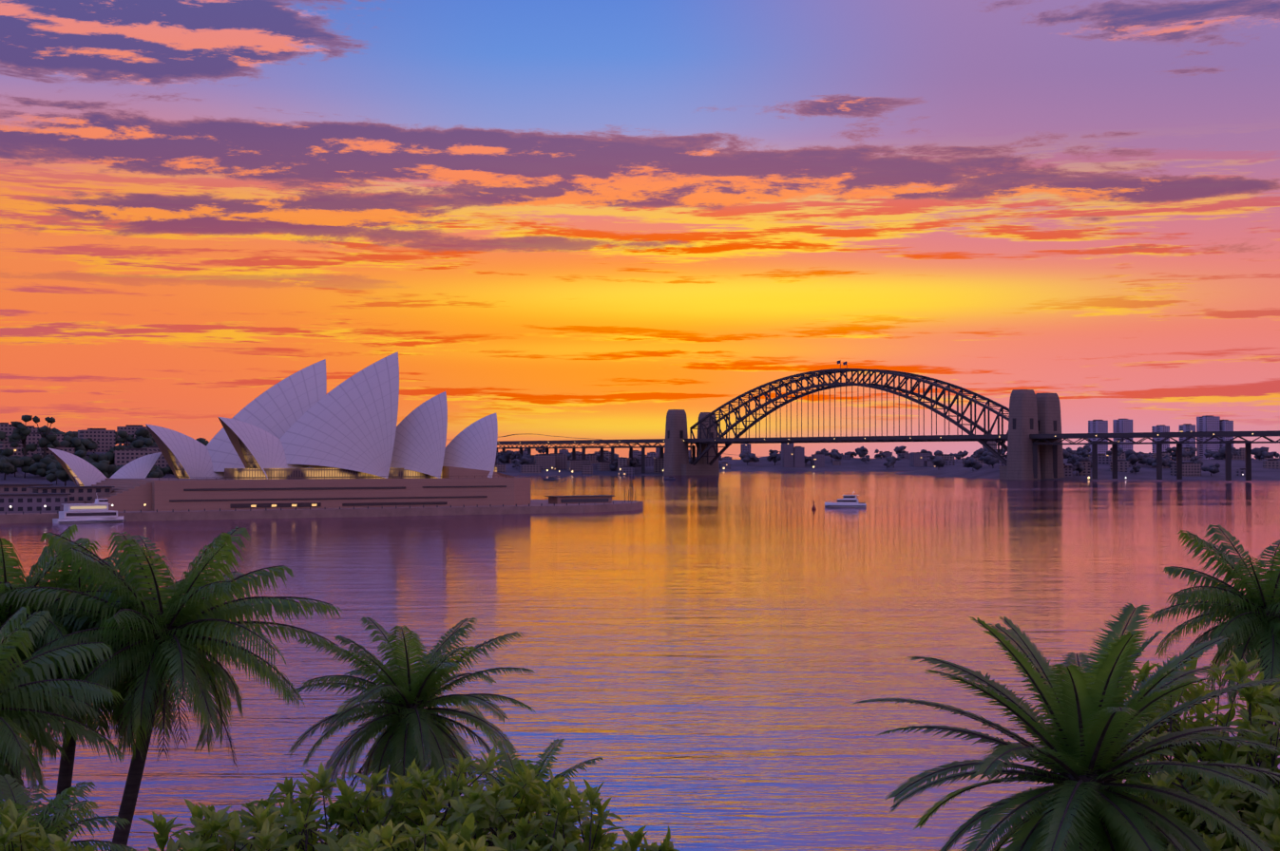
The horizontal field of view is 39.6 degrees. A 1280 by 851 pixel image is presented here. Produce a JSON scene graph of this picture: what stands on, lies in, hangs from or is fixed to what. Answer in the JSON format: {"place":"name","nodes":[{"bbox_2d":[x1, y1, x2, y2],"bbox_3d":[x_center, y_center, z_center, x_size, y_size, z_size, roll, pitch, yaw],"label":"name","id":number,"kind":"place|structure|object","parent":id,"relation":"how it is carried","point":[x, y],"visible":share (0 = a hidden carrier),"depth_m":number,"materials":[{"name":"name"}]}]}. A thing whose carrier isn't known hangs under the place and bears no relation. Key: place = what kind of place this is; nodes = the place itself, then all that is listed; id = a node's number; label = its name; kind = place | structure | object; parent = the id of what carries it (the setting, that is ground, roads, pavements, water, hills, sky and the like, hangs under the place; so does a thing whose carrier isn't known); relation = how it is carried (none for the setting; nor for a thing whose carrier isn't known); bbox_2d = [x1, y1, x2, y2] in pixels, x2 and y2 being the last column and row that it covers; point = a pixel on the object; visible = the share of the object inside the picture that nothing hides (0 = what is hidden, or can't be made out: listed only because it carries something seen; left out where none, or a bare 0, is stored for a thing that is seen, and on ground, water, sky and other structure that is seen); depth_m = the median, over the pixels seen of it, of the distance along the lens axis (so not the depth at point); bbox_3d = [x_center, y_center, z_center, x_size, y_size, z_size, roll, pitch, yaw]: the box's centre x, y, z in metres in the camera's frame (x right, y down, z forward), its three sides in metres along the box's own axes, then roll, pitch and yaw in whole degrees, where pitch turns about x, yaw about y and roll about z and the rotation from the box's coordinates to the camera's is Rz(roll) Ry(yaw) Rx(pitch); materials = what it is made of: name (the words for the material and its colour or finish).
{"place":"outdoors","nodes":[
{"label":"outdoors","id":0,"kind":"place"},
{"bbox_2d":[0,606,125,810],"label":"palm","id":1,"kind":"object","parent":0,"point":[12,697],"depth_m":39.07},
{"bbox_2d":[0,774,136,850],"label":"corner palm","id":2,"kind":"object","parent":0,"point":[58,801],"depth_m":32.30,"materials":[{"name":"green plant"}]},
{"bbox_2d":[0,524,137,796],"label":"palm","id":3,"kind":"object","parent":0,"point":[12,573],"depth_m":44.25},
{"bbox_2d":[0,444,175,486],"bbox_3d":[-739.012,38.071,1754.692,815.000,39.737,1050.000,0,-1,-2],"label":"shore hill","id":4,"kind":"structure","parent":0,"point":[19,478],"depth_m":1391.32,"materials":[{"name":"plant"}]},
{"bbox_2d":[0,415,1276,486],"bbox_3d":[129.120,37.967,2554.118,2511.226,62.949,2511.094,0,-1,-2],"label":"shore trees","id":5,"kind":"object","parent":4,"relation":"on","point":[50,468],"depth_m":1482.64,"materials":[{"name":"plant"}]},
{"bbox_2d":[0,546,237,841],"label":"palm","id":6,"kind":"object","parent":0,"point":[104,721],"depth_m":44.79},
{"bbox_2d":[0,526,345,850],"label":"palm","id":7,"kind":"object","parent":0,"point":[196,604],"depth_m":43.21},
{"bbox_2d":[282,616,534,817],"bbox_3d":[-6.420,11.573,48.870,7.078,12.460,7.332,0,-1,-2],"label":"date palm","id":8,"kind":"object","parent":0,"point":[418,678],"depth_m":48.40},
{"bbox_2d":[441,738,602,845],"bbox_3d":[-2.722,10.341,39.172,3.846,6.592,3.844,0,-1,-2],"label":"young palm","id":9,"kind":"object","parent":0,"point":[514,761],"depth_m":39.56,"materials":[{"name":"green plant"}]},
{"bbox_2d":[501,434,760,457],"bbox_3d":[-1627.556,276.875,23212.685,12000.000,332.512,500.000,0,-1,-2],"label":"mountain ranges","id":10,"kind":"structure","parent":0,"point":[585,438],"depth_m":23217.78,"materials":[{"name":"purple"}]},
{"bbox_2d":[0,458,1279,850],"bbox_3d":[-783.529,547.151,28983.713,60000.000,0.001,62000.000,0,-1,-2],"label":"harbour water","id":11,"kind":"structure","parent":0,"point":[709,661],"depth_m":270.89,"materials":[{"name":"purple liquid"}]},
{"bbox_2d":[52,493,125,523],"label":"harbour ferry","id":12,"kind":"object","parent":11,"relation":"on","point":[97,511],"visible":0.83,"depth_m":690.38,"materials":[{"name":"white metal"}]},
{"bbox_2d":[0,488,643,523],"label":"seawall","id":13,"kind":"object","parent":11,"relation":"on","point":[585,504],"visible":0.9,"depth_m":764.84,"materials":[{"name":"brown stone"}]},
{"bbox_2d":[84,466,530,511],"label":"opera house podium","id":14,"kind":"object","parent":13,"relation":"on","point":[457,487],"visible":0.9,"depth_m":768.89,"materials":[{"name":"brown stone"}]},
{"bbox_2d":[47,351,497,486],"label":"opera house shells","id":15,"kind":"object","parent":14,"relation":"on","point":[301,419],"visible":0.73,"depth_m":801.07},
{"bbox_2d":[65,437,496,486],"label":"glass walls","id":16,"kind":"structure","parent":15,"relation":"in","point":[254,469],"depth_m":781.17,"materials":[{"name":"glass"}]},
{"bbox_2d":[542,477,557,480],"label":"launch","id":17,"kind":"object","parent":11,"relation":"on","point":[550,479],"visible":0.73,"depth_m":1979.23,"materials":[{"name":"white"}]},
{"bbox_2d":[498,461,663,475],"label":"buildings","id":18,"kind":"structure","parent":11,"relation":"on","point":[511,470],"depth_m":2618.14,"materials":[{"name":"grey concrete"}]},
{"bbox_2d":[0,415,1279,514],"bbox_3d":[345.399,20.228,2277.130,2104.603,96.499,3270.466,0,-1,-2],"label":"city buildings","id":19,"kind":"structure","parent":11,"relation":"on","point":[28,498],"depth_m":2550.92,"materials":[{"name":"concrete"}]},
{"bbox_2d":[824,490,866,507],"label":"motor yacht","id":20,"kind":"object","parent":11,"relation":"on","point":[849,501],"visible":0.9,"depth_m":905.58,"materials":[{"name":"white"}]},
{"bbox_2d":[663,389,1064,480],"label":"bridge pylons","id":21,"kind":"object","parent":11,"relation":"on","point":[1031,411],"visible":0.94,"depth_m":2014.72,"materials":[{"name":"stone"}]},
{"bbox_2d":[496,360,1279,480],"bbox_3d":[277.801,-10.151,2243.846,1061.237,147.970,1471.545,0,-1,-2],"label":"arch bridge","id":22,"kind":"structure","parent":11,"relation":"on","point":[971,436],"depth_m":2191.47,"materials":[{"name":"grey metal"}]},
{"bbox_2d":[892,458,1279,480],"bbox_3d":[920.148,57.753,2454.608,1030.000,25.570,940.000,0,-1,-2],"label":"distant shoreline","id":23,"kind":"structure","parent":11,"relation":"on","point":[1147,472],"depth_m":2148.81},
{"bbox_2d":[0,651,1279,850],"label":"shrubs","id":24,"kind":"object","parent":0,"point":[469,808],"depth_m":28.21,"materials":[{"name":"green plant"}]},
{"bbox_2d":[0,0,1279,458],"label":"sky","id":25,"kind":"structure","parent":0,"point":[590,219],"materials":[{"name":"orange"}]},
{"bbox_2d":[6,638,1279,850],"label":"dead palm fronds","id":26,"kind":"object","parent":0,"point":[170,709],"visible":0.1,"depth_m":42.82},
{"bbox_2d":[511,456,962,471],"bbox_3d":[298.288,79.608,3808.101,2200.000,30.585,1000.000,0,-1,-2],"label":"shore","id":27,"kind":"structure","parent":0,"point":[763,464],"depth_m":3444.68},
{"bbox_2d":[9,466,1243,507],"bbox_3d":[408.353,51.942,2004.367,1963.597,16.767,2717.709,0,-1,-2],"label":"city lamps","id":28,"kind":"object","parent":27,"relation":"on","point":[144,505],"visible":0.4,"depth_m":1994.66,"materials":[{"name":"yellow"}]},
{"bbox_2d":[495,444,1279,474],"bbox_3d":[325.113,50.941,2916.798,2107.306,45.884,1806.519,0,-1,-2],"label":"shore trees foliage","id":29,"kind":"object","parent":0,"point":[1075,458],"visible":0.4,"depth_m":2580.40,"materials":[{"name":"plant"}]},
{"bbox_2d":[852,602,1279,850],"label":"date palm","id":30,"kind":"object","parent":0,"point":[1086,826],"depth_m":21.99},
{"bbox_2d":[1146,524,1279,765],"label":"palm","id":31,"kind":"object","parent":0,"point":[1234,628],"depth_m":51.56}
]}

